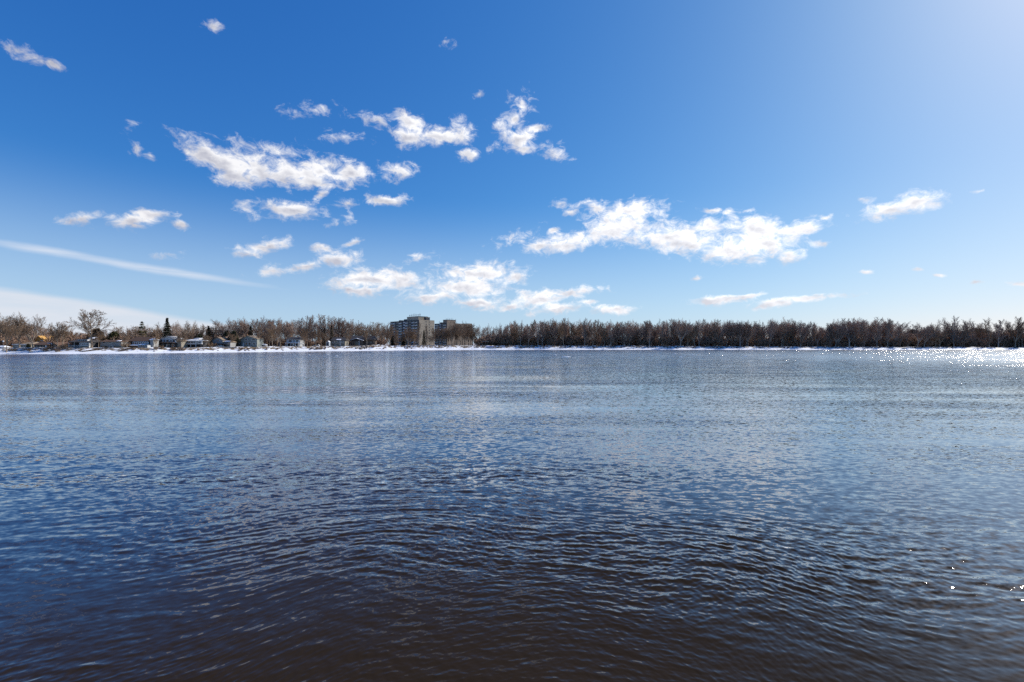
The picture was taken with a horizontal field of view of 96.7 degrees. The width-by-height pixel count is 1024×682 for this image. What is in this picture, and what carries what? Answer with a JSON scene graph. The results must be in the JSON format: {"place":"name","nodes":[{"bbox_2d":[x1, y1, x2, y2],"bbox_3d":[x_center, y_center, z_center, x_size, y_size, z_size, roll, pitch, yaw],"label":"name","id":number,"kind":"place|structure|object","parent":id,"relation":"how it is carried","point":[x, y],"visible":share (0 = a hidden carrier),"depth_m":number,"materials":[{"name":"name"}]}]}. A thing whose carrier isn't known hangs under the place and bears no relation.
{"place":"outdoors","nodes":[
{"label":"outdoors","id":0,"kind":"place"},
{"bbox_2d":[0,350,1023,681],"bbox_3d":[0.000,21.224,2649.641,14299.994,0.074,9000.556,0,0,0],"label":"river","id":1,"kind":"structure","parent":0,"point":[574,516],"depth_m":14.49,"materials":[{"name":"liquid"}]},
{"bbox_2d":[0,343,1023,353],"bbox_3d":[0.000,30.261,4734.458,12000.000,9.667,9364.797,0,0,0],"label":"ground","id":2,"kind":"structure","parent":0,"point":[377,347],"depth_m":408.31,"materials":[{"name":"white snow"}]},
{"bbox_2d":[0,311,27,351],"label":"bare tree","id":3,"kind":"object","parent":2,"relation":"on","point":[9,330],"visible":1,"depth_m":243.55,"materials":[{"name":"brown plant"}]},
{"bbox_2d":[0,314,27,347],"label":"bare tree","id":4,"kind":"object","parent":2,"relation":"on","point":[18,338],"visible":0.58,"depth_m":253.28,"materials":[{"name":"brown plant"}]},
{"bbox_2d":[11,342,38,347],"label":"bungalow","id":5,"kind":"object","parent":2,"relation":"on","point":[16,345],"visible":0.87,"depth_m":265.71,"materials":[{"name":"beige"}]},
{"bbox_2d":[10,314,45,347],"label":"bare tree","id":6,"kind":"object","parent":2,"relation":"on","point":[28,330],"visible":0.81,"depth_m":256.27,"materials":[{"name":"brown plant"}]},
{"bbox_2d":[25,326,54,338],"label":"bare tree","id":7,"kind":"object","parent":2,"relation":"on","point":[41,331],"visible":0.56,"depth_m":283.97,"materials":[{"name":"brown plant"}]},
{"bbox_2d":[33,342,50,346],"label":"ranch house","id":8,"kind":"structure","parent":2,"relation":"on","point":[42,344],"depth_m":263.29,"materials":[{"name":"grey"}]},
{"bbox_2d":[47,322,68,345],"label":"bare tree","id":9,"kind":"object","parent":2,"relation":"on","point":[54,332],"visible":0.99,"depth_m":258.19,"materials":[{"name":"brown plant"}]},
{"bbox_2d":[56,324,74,345],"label":"bare tree","id":10,"kind":"object","parent":2,"relation":"on","point":[63,335],"visible":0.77,"depth_m":262.86,"materials":[{"name":"brown plant"}]},
{"bbox_2d":[68,337,100,347],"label":"porch house","id":11,"kind":"structure","parent":2,"relation":"on","point":[81,343],"depth_m":265.61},
{"bbox_2d":[64,309,115,347],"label":"bare tree","id":12,"kind":"object","parent":2,"relation":"on","point":[85,327],"visible":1,"depth_m":261.71,"materials":[{"name":"brown plant"}]},
{"bbox_2d":[85,328,106,340],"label":"evergreen tree","id":13,"kind":"object","parent":2,"relation":"on","point":[95,330],"visible":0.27,"depth_m":276.71,"materials":[{"name":"green plant"}]},
{"bbox_2d":[93,331,104,347],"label":"bare tree","id":14,"kind":"object","parent":2,"relation":"on","point":[98,341],"visible":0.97,"depth_m":263.80,"materials":[{"name":"brown plant"}]},
{"bbox_2d":[105,331,119,339],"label":"evergreen tree","id":15,"kind":"object","parent":2,"relation":"on","point":[113,334],"visible":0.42,"depth_m":283.23,"materials":[{"name":"green plant"}]},
{"bbox_2d":[100,338,129,347],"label":"long house","id":16,"kind":"structure","parent":2,"relation":"on","point":[112,343],"depth_m":268.92,"materials":[{"name":"grey"}]},
{"bbox_2d":[136,321,148,336],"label":"pine tree","id":17,"kind":"object","parent":2,"relation":"on","point":[142,326],"visible":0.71,"depth_m":291.83,"materials":[{"name":"green plant"}]},
{"bbox_2d":[129,336,160,347],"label":"verandah house","id":18,"kind":"structure","parent":2,"relation":"on","point":[141,342],"depth_m":274.43,"materials":[{"name":"grey"}]},
{"bbox_2d":[161,318,171,336],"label":"spruce tree","id":19,"kind":"object","parent":2,"relation":"on","point":[167,329],"visible":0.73,"depth_m":294.20,"materials":[{"name":"green plant"}]},
{"bbox_2d":[159,336,187,347],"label":"house","id":20,"kind":"structure","parent":2,"relation":"on","point":[169,341],"depth_m":282.73,"materials":[{"name":"white"}]},
{"bbox_2d":[171,320,184,335],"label":"bare tree","id":21,"kind":"object","parent":2,"relation":"on","point":[176,330],"visible":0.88,"depth_m":297.87,"materials":[{"name":"brown plant"}]},
{"bbox_2d":[183,323,196,338],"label":"bare tree","id":22,"kind":"object","parent":2,"relation":"on","point":[191,333],"visible":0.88,"depth_m":307.39,"materials":[{"name":"brown plant"}]},
{"bbox_2d":[187,338,210,346],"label":"glass porch house","id":23,"kind":"structure","parent":2,"relation":"on","point":[197,342],"depth_m":290.77,"materials":[{"name":"white"}]},
{"bbox_2d":[210,319,234,335],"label":"bare tree","id":24,"kind":"object","parent":2,"relation":"on","point":[217,324],"visible":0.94,"depth_m":316.56,"materials":[{"name":"brown plant"}]},
{"bbox_2d":[212,337,235,346],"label":"gable house","id":25,"kind":"structure","parent":2,"relation":"on","point":[224,341],"depth_m":300.64,"materials":[{"name":"grey"}]},
{"bbox_2d":[227,331,240,346],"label":"bare tree","id":26,"kind":"object","parent":2,"relation":"on","point":[237,340],"visible":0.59,"depth_m":307.33,"materials":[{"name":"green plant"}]},
{"bbox_2d":[231,318,248,336],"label":"bare tree","id":27,"kind":"object","parent":2,"relation":"on","point":[245,328],"visible":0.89,"depth_m":324.01,"materials":[{"name":"brown plant"}]},
{"bbox_2d":[234,320,246,336],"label":"bare tree","id":28,"kind":"object","parent":2,"relation":"on","point":[236,325],"visible":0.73,"depth_m":323.15,"materials":[{"name":"brown plant"}]},
{"bbox_2d":[238,335,262,346],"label":"two storey house","id":29,"kind":"structure","parent":2,"relation":"on","point":[250,341],"depth_m":311.49,"materials":[{"name":"grey"}]},
{"bbox_2d":[244,319,260,333],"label":"bare tree","id":30,"kind":"object","parent":2,"relation":"on","point":[254,329],"visible":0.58,"depth_m":342.66,"materials":[{"name":"brown plant"}]},
{"bbox_2d":[258,317,278,334],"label":"bare tree","id":31,"kind":"object","parent":2,"relation":"on","point":[262,329],"visible":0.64,"depth_m":336.86,"materials":[{"name":"brown plant"}]},
{"bbox_2d":[261,327,277,345],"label":"bare tree","id":32,"kind":"object","parent":2,"relation":"on","point":[268,335],"visible":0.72,"depth_m":324.72,"materials":[{"name":"brown plant"}]},
{"bbox_2d":[266,330,277,345],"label":"bare tree","id":33,"kind":"object","parent":2,"relation":"on","point":[272,334],"visible":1,"depth_m":320.27,"materials":[{"name":"brown plant"}]},
{"bbox_2d":[268,318,282,345],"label":"bare tree","id":34,"kind":"object","parent":2,"relation":"on","point":[270,324],"visible":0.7,"depth_m":336.73,"materials":[{"name":"brown plant"}]},
{"bbox_2d":[274,319,298,337],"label":"bare tree","id":35,"kind":"object","parent":2,"relation":"on","point":[285,330],"visible":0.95,"depth_m":345.85,"materials":[{"name":"brown plant"}]},
{"bbox_2d":[285,337,304,346],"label":"pillared house","id":36,"kind":"structure","parent":2,"relation":"on","point":[293,341],"depth_m":335.21,"materials":[{"name":"white"}]},
{"bbox_2d":[300,327,312,345],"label":"bare tree","id":37,"kind":"object","parent":2,"relation":"on","point":[305,331],"visible":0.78,"depth_m":346.39,"materials":[{"name":"brown plant"}]},
{"bbox_2d":[303,315,313,338],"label":"bare tree","id":38,"kind":"object","parent":2,"relation":"on","point":[307,317],"visible":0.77,"depth_m":369.44,"materials":[{"name":"brown plant"}]},
{"bbox_2d":[311,329,321,345],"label":"bare tree","id":39,"kind":"object","parent":2,"relation":"on","point":[317,335],"visible":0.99,"depth_m":347.65,"materials":[{"name":"brown plant"}]},
{"bbox_2d":[313,314,327,341],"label":"bare tree","id":40,"kind":"object","parent":2,"relation":"on","point":[320,319],"visible":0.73,"depth_m":376.18,"materials":[{"name":"brown plant"}]},
{"bbox_2d":[331,337,349,345],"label":"tan house","id":41,"kind":"structure","parent":2,"relation":"on","point":[339,341],"depth_m":360.12,"materials":[{"name":"grey"}]},
{"bbox_2d":[333,321,356,335],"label":"bare tree","id":42,"kind":"object","parent":2,"relation":"on","point":[343,329],"visible":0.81,"depth_m":389.06,"materials":[{"name":"brown plant"}]},
{"bbox_2d":[354,326,366,335],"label":"bare tree","id":43,"kind":"object","parent":2,"relation":"on","point":[359,333],"visible":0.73,"depth_m":398.20,"materials":[{"name":"brown plant"}]},
{"bbox_2d":[350,336,377,345],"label":"chalet","id":44,"kind":"object","parent":2,"relation":"on","point":[357,341],"visible":0.82,"depth_m":373.97,"materials":[{"name":"grey brick"}]},
{"bbox_2d":[368,322,383,335],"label":"bare tree","id":45,"kind":"object","parent":2,"relation":"on","point":[372,329],"visible":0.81,"depth_m":402.70,"materials":[{"name":"brown plant"}]},
{"bbox_2d":[387,324,394,345],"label":"bare tree","id":46,"kind":"object","parent":2,"relation":"on","point":[389,335],"visible":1,"depth_m":382.22,"materials":[{"name":"brown plant"}]},
{"bbox_2d":[402,327,413,339],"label":"bare tree","id":47,"kind":"object","parent":2,"relation":"on","point":[405,332],"visible":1,"depth_m":405.85,"materials":[{"name":"brown plant"}]},
{"bbox_2d":[390,314,433,344],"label":"apartment block","id":48,"kind":"structure","parent":2,"relation":"on","point":[410,323],"depth_m":490.33,"materials":[{"name":"concrete"}]},
{"bbox_2d":[435,318,471,344],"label":"apartment block","id":49,"kind":"structure","parent":2,"relation":"on","point":[444,324],"depth_m":555.42,"materials":[{"name":"concrete"}]},
{"bbox_2d":[454,319,466,345],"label":"bare tree","id":50,"kind":"object","parent":2,"relation":"on","point":[460,332],"visible":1,"depth_m":422.18,"materials":[{"name":"brown plant"}]},
{"bbox_2d":[463,321,474,344],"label":"bare tree","id":51,"kind":"object","parent":2,"relation":"on","point":[470,329],"visible":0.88,"depth_m":433.77,"materials":[{"name":"brown plant"}]},
{"bbox_2d":[476,326,486,337],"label":"bare tree","id":52,"kind":"object","parent":2,"relation":"on","point":[483,331],"visible":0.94,"depth_m":448.73,"materials":[{"name":"grey plant"}]},
{"bbox_2d":[0,331,1023,347],"bbox_3d":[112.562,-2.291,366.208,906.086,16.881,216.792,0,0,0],"label":"undergrowth","id":53,"kind":"object","parent":2,"relation":"on","point":[910,341],"visible":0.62,"depth_m":439.46,"materials":[{"name":"brown plant"}]},
{"bbox_2d":[511,323,524,344],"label":"bare tree","id":54,"kind":"object","parent":2,"relation":"on","point":[515,333],"visible":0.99,"depth_m":435.66,"materials":[{"name":"brown plant"}]},
{"bbox_2d":[26,317,1023,346],"bbox_3d":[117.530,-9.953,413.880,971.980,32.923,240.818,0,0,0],"label":"distant wood","id":55,"kind":"object","parent":2,"relation":"on","point":[789,323],"visible":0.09,"depth_m":473.42,"materials":[{"name":"brown plant"}]},
{"bbox_2d":[538,321,546,345],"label":"bare tree","id":56,"kind":"object","parent":2,"relation":"on","point":[542,332],"visible":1,"depth_m":435.56,"materials":[{"name":"brown plant"}]},
{"bbox_2d":[544,319,559,344],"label":"bare tree","id":57,"kind":"object","parent":2,"relation":"on","point":[554,331],"visible":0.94,"depth_m":437.91,"materials":[{"name":"brown plant"}]},
{"bbox_2d":[556,323,565,345],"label":"bare tree","id":58,"kind":"object","parent":2,"relation":"on","point":[561,331],"visible":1,"depth_m":433.18,"materials":[{"name":"brown plant"}]},
{"bbox_2d":[571,322,582,345],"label":"bare tree","id":59,"kind":"object","parent":2,"relation":"on","point":[577,328],"visible":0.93,"depth_m":443.90,"materials":[{"name":"brown plant"}]},
{"bbox_2d":[580,318,587,345],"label":"bare tree","id":60,"kind":"object","parent":2,"relation":"on","point":[584,332],"visible":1,"depth_m":436.77,"materials":[{"name":"grey plant"}]},
{"bbox_2d":[594,323,612,345],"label":"bare tree","id":61,"kind":"object","parent":2,"relation":"on","point":[604,332],"visible":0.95,"depth_m":437.31,"materials":[{"name":"brown plant"}]},
{"bbox_2d":[621,321,632,345],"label":"bare tree","id":62,"kind":"object","parent":2,"relation":"on","point":[626,332],"visible":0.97,"depth_m":434.74,"materials":[{"name":"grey plant"}]},
{"bbox_2d":[646,322,652,345],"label":"bare tree","id":63,"kind":"object","parent":2,"relation":"on","point":[650,331],"visible":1,"depth_m":435.35,"materials":[{"name":"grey plant"}]},
{"bbox_2d":[669,319,678,345],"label":"bare tree","id":64,"kind":"object","parent":2,"relation":"on","point":[676,336],"visible":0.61,"depth_m":447.63,"materials":[{"name":"grey plant"}]},
{"bbox_2d":[675,320,692,345],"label":"bare tree","id":65,"kind":"object","parent":2,"relation":"on","point":[686,330],"visible":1,"depth_m":431.65,"materials":[{"name":"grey plant"}]},
{"bbox_2d":[683,325,697,345],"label":"bare tree","id":66,"kind":"object","parent":2,"relation":"on","point":[693,334],"visible":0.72,"depth_m":436.38,"materials":[{"name":"brown plant"}]},
{"bbox_2d":[696,320,706,345],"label":"bare tree","id":67,"kind":"object","parent":2,"relation":"on","point":[703,323],"visible":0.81,"depth_m":447.14,"materials":[{"name":"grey plant"}]},
{"bbox_2d":[707,323,718,345],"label":"bare tree","id":68,"kind":"object","parent":2,"relation":"on","point":[710,333],"visible":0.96,"depth_m":438.91,"materials":[{"name":"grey plant"}]},
{"bbox_2d":[708,319,723,345],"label":"bare tree","id":69,"kind":"object","parent":2,"relation":"on","point":[717,330],"visible":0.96,"depth_m":439.13,"materials":[{"name":"brown plant"}]},
{"bbox_2d":[711,323,726,341],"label":"bare tree","id":70,"kind":"object","parent":2,"relation":"on","point":[722,333],"visible":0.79,"depth_m":437.63,"materials":[{"name":"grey plant"}]},
{"bbox_2d":[721,324,738,345],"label":"bare tree","id":71,"kind":"object","parent":2,"relation":"on","point":[732,335],"visible":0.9,"depth_m":437.32,"materials":[{"name":"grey plant"}]},
{"bbox_2d":[727,320,743,345],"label":"bare tree","id":72,"kind":"object","parent":2,"relation":"on","point":[735,331],"visible":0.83,"depth_m":437.04,"materials":[{"name":"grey plant"}]},
{"bbox_2d":[734,322,745,345],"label":"bare tree","id":73,"kind":"object","parent":2,"relation":"on","point":[740,330],"visible":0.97,"depth_m":434.72,"materials":[{"name":"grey plant"}]},
{"bbox_2d":[736,321,759,345],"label":"bare tree","id":74,"kind":"object","parent":2,"relation":"on","point":[748,333],"visible":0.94,"depth_m":435.52,"materials":[{"name":"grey plant"}]},
{"bbox_2d":[751,323,773,338],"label":"bare tree","id":75,"kind":"object","parent":2,"relation":"on","point":[764,333],"visible":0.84,"depth_m":444.25,"materials":[{"name":"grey plant"}]},
{"bbox_2d":[767,323,779,346],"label":"bare tree","id":76,"kind":"object","parent":2,"relation":"on","point":[772,332],"visible":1,"depth_m":434.89,"materials":[{"name":"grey plant"}]},
{"bbox_2d":[775,320,788,345],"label":"bare tree","id":77,"kind":"object","parent":2,"relation":"on","point":[781,335],"visible":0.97,"depth_m":440.23,"materials":[{"name":"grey plant"}]},
{"bbox_2d":[780,322,795,345],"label":"bare tree","id":78,"kind":"object","parent":2,"relation":"on","point":[788,335],"visible":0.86,"depth_m":439.61,"materials":[{"name":"brown plant"}]},
{"bbox_2d":[781,320,805,340],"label":"bare tree","id":79,"kind":"object","parent":2,"relation":"on","point":[796,329],"visible":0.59,"depth_m":442.57,"materials":[{"name":"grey plant"}]},
{"bbox_2d":[796,320,813,345],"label":"bare tree","id":80,"kind":"object","parent":2,"relation":"on","point":[806,330],"visible":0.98,"depth_m":432.57,"materials":[{"name":"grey plant"}]},
{"bbox_2d":[823,323,833,345],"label":"bare tree","id":81,"kind":"object","parent":2,"relation":"on","point":[827,334],"visible":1,"depth_m":436.77,"materials":[{"name":"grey plant"}]},
{"bbox_2d":[826,321,845,346],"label":"bare tree","id":82,"kind":"object","parent":2,"relation":"on","point":[841,331],"visible":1,"depth_m":433.27,"materials":[{"name":"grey plant"}]},
{"bbox_2d":[841,319,854,346],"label":"bare tree","id":83,"kind":"object","parent":2,"relation":"on","point":[846,335],"visible":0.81,"depth_m":437.84,"materials":[{"name":"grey plant"}]},
{"bbox_2d":[835,318,869,346],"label":"bare tree","id":84,"kind":"object","parent":2,"relation":"on","point":[853,330],"visible":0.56,"depth_m":439.39,"materials":[{"name":"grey plant"}]},
{"bbox_2d":[845,318,868,340],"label":"bare tree","id":85,"kind":"object","parent":2,"relation":"on","point":[861,330],"visible":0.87,"depth_m":435.69,"materials":[{"name":"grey plant"}]},
{"bbox_2d":[870,317,884,346],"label":"bare tree","id":86,"kind":"object","parent":2,"relation":"on","point":[877,333],"visible":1,"depth_m":437.69,"materials":[{"name":"grey plant"}]},
{"bbox_2d":[869,318,891,346],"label":"bare tree","id":87,"kind":"object","parent":2,"relation":"on","point":[880,338],"visible":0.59,"depth_m":443.52,"materials":[{"name":"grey plant"}]},
{"bbox_2d":[885,318,894,346],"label":"bare tree","id":88,"kind":"object","parent":2,"relation":"on","point":[888,334],"visible":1,"depth_m":436.45,"materials":[{"name":"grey plant"}]},
{"bbox_2d":[885,322,909,346],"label":"bare tree","id":89,"kind":"object","parent":2,"relation":"on","point":[898,331],"visible":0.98,"depth_m":435.23,"materials":[{"name":"brown plant"}]},
{"bbox_2d":[895,325,911,346],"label":"bare tree","id":90,"kind":"object","parent":2,"relation":"on","point":[907,333],"visible":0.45,"depth_m":442.44,"materials":[{"name":"brown plant"}]},
{"bbox_2d":[911,323,935,346],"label":"bare tree","id":91,"kind":"object","parent":2,"relation":"on","point":[924,331],"visible":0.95,"depth_m":435.24,"materials":[{"name":"brown plant"}]},
{"bbox_2d":[914,324,941,346],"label":"bare tree","id":92,"kind":"object","parent":2,"relation":"on","point":[928,336],"visible":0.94,"depth_m":433.87,"materials":[{"name":"brown plant"}]},
{"bbox_2d":[930,326,950,346],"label":"bare tree","id":93,"kind":"object","parent":2,"relation":"on","point":[942,333],"visible":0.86,"depth_m":433.75,"materials":[{"name":"brown plant"}]},
{"bbox_2d":[937,318,956,346],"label":"bare tree","id":94,"kind":"object","parent":2,"relation":"on","point":[947,327],"visible":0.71,"depth_m":444.63,"materials":[{"name":"brown plant"}]},
{"bbox_2d":[949,316,961,346],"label":"bare tree","id":95,"kind":"object","parent":2,"relation":"on","point":[953,331],"visible":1,"depth_m":439.88,"materials":[{"name":"grey plant"}]},
{"bbox_2d":[941,318,969,346],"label":"bare tree","id":96,"kind":"object","parent":2,"relation":"on","point":[944,322],"visible":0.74,"depth_m":443.60,"materials":[{"name":"brown plant"}]},
{"bbox_2d":[968,321,976,346],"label":"bare tree","id":97,"kind":"object","parent":2,"relation":"on","point":[972,328],"visible":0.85,"depth_m":439.82,"materials":[{"name":"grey plant"}]},
{"bbox_2d":[965,319,986,337],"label":"bare tree","id":98,"kind":"object","parent":2,"relation":"on","point":[977,331],"visible":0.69,"depth_m":447.37,"materials":[{"name":"brown plant"}]},
{"bbox_2d":[981,317,994,346],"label":"bare tree","id":99,"kind":"object","parent":2,"relation":"on","point":[988,334],"visible":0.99,"depth_m":434.65,"materials":[{"name":"brown plant"}]},
{"bbox_2d":[994,319,1005,346],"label":"bare tree","id":100,"kind":"object","parent":2,"relation":"on","point":[998,335],"visible":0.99,"depth_m":435.99,"materials":[{"name":"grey plant"}]},
{"bbox_2d":[992,321,1010,346],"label":"bare tree","id":101,"kind":"object","parent":2,"relation":"on","point":[994,325],"visible":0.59,"depth_m":445.77,"materials":[{"name":"brown plant"}]},
{"bbox_2d":[1005,320,1023,346],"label":"bare tree","id":102,"kind":"object","parent":2,"relation":"on","point":[1010,331],"visible":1,"depth_m":436.81,"materials":[{"name":"brown plant"}]},
{"bbox_2d":[1015,317,1023,346],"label":"bare tree","id":103,"kind":"object","parent":2,"relation":"on","point":[1019,320],"visible":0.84,"depth_m":436.80,"materials":[{"name":"brown plant"}]},
{"bbox_2d":[0,0,1023,342],"label":"sky","id":104,"kind":"structure","parent":0,"point":[481,163],"materials":[{"name":"blue"}]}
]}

